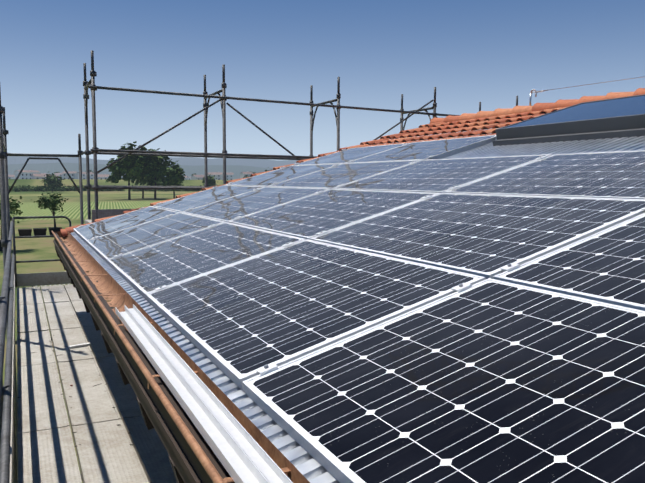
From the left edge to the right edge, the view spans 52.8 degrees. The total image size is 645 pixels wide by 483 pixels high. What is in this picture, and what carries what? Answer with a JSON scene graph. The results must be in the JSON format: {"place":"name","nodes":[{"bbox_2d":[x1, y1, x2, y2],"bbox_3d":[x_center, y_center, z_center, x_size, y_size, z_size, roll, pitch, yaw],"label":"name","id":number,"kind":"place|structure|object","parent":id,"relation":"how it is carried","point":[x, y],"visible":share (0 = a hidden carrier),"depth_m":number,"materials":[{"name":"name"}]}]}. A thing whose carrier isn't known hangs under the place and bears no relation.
{"place":"outdoors","nodes":[
{"label":"outdoors","id":0,"kind":"place"},
{"bbox_2d":[0,189,197,482],"bbox_3d":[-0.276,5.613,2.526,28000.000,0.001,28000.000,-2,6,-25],"label":"ground","id":1,"kind":"structure","parent":0,"point":[28,249],"depth_m":93.79,"materials":[{"name":"green plant"}]},
{"bbox_2d":[0,227,68,286],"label":"yard objects","id":2,"kind":"object","parent":1,"relation":"on","point":[37,232],"visible":0.25,"depth_m":64.17,"materials":[{"name":"grey"}]},
{"bbox_2d":[0,196,23,239],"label":"planter tree","id":3,"kind":"object","parent":2,"relation":"on","point":[14,206],"visible":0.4,"depth_m":52.18,"materials":[{"name":"green plant"}]},
{"bbox_2d":[34,193,67,227],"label":"planter tree","id":4,"kind":"object","parent":2,"relation":"on","point":[54,201],"visible":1,"depth_m":65.13,"materials":[{"name":"green plant"}]},
{"bbox_2d":[0,88,83,482],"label":"scaffolding","id":5,"kind":"object","parent":1,"relation":"on","point":[12,279],"visible":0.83,"depth_m":6.71,"materials":[{"name":"metal"}]},
{"bbox_2d":[17,284,176,482],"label":"scaffold deck","id":6,"kind":"structure","parent":5,"relation":"on","point":[106,451],"depth_m":4.78,"materials":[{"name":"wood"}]},
{"bbox_2d":[14,240,132,446],"bbox_3d":[-2.371,0.649,5.766,0.826,0.936,8.912,-2,6,-25],"label":"site clutter","id":7,"kind":"object","parent":6,"relation":"on","point":[78,345],"visible":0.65,"depth_m":5.95,"materials":[{"name":"brown plant"}]},
{"bbox_2d":[40,173,64,191],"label":"tree","id":8,"kind":"object","parent":1,"relation":"on","point":[52,182],"visible":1,"depth_m":258.31,"materials":[{"name":"green plant"}]},
{"bbox_2d":[9,185,201,191],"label":"hedgerow","id":9,"kind":"object","parent":1,"relation":"on","point":[24,188],"visible":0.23,"depth_m":279.83,"materials":[{"name":"green plant"}]},
{"bbox_2d":[105,141,149,199],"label":"tree","id":10,"kind":"object","parent":1,"relation":"on","point":[127,168],"visible":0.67,"depth_m":175.91,"materials":[{"name":"green plant"}]},
{"bbox_2d":[131,163,144,197],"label":"tree","id":11,"kind":"object","parent":1,"relation":"on","point":[137,182],"visible":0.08,"depth_m":187.80,"materials":[{"name":"green plant"}]},
{"bbox_2d":[53,233,234,482],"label":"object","id":12,"kind":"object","parent":1,"relation":"on","point":[186,465],"visible":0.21,"depth_m":2.40,"materials":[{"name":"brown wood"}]},
{"bbox_2d":[51,231,309,482],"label":"gutter","id":13,"kind":"object","parent":12,"relation":"on","point":[108,285],"visible":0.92,"depth_m":2.34,"materials":[{"name":"orange metal"}]},
{"bbox_2d":[115,304,292,482],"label":"aluminium channel","id":14,"kind":"object","parent":13,"relation":"on","point":[241,454],"visible":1,"depth_m":1.85,"materials":[{"name":"metal"}]},
{"bbox_2d":[60,88,644,238],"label":"roof tiles","id":15,"kind":"object","parent":12,"relation":"on","point":[481,120],"visible":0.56,"depth_m":8.69,"materials":[{"name":"ceramic"}]},
{"bbox_2d":[529,76,644,105],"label":"lifeline anchor","id":16,"kind":"object","parent":15,"relation":"on","point":[531,92],"visible":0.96,"depth_m":8.52,"materials":[{"name":"silver metal"}]},
{"bbox_2d":[70,127,644,482],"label":"flashing","id":17,"kind":"object","parent":12,"relation":"on","point":[306,464],"depth_m":2.88,"materials":[{"name":"silver metal"}]},
{"bbox_2d":[73,135,644,482],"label":"solar panels","id":18,"kind":"object","parent":17,"relation":"on","point":[419,312],"visible":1,"depth_m":2.37,"materials":[{"name":"black glass"}]},
{"bbox_2d":[492,94,644,145],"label":"skylight","id":19,"kind":"object","parent":17,"relation":"on","point":[621,117],"visible":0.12,"depth_m":5.57,"materials":[{"name":"blue glass"}]},
{"bbox_2d":[136,148,171,198],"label":"tree","id":20,"kind":"object","parent":1,"relation":"on","point":[153,174],"visible":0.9,"depth_m":181.79,"materials":[{"name":"green plant"}]},
{"bbox_2d":[163,161,185,198],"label":"tree","id":21,"kind":"object","parent":1,"relation":"on","point":[174,173],"visible":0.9,"depth_m":178.32,"materials":[{"name":"green plant"}]},
{"bbox_2d":[202,174,216,185],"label":"tree","id":22,"kind":"object","parent":1,"relation":"on","point":[211,181],"visible":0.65,"depth_m":260.21,"materials":[{"name":"green plant"}]},
{"bbox_2d":[83,50,517,223],"bbox_3d":[0.405,0.988,11.302,8.400,7.531,1.153,-2,6,-25],"label":"gable scaffold","id":23,"kind":"object","parent":1,"relation":"on","point":[96,212],"visible":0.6,"depth_m":9.72,"materials":[{"name":"metal"}]},
{"bbox_2d":[4,152,298,186],"bbox_3d":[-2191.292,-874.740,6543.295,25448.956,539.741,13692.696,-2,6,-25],"label":"distant hills","id":24,"kind":"structure","parent":0,"point":[189,166],"depth_m":6964.89,"materials":[{"name":"green plant"}]},
{"bbox_2d":[8,170,252,179],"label":"village houses","id":25,"kind":"structure","parent":24,"relation":"on","point":[31,174],"depth_m":516.82,"materials":[{"name":"grey"}]},
{"bbox_2d":[0,0,644,159],"label":"sky","id":26,"kind":"structure","parent":0,"point":[491,53],"materials":[{"name":"blue"}]}
]}

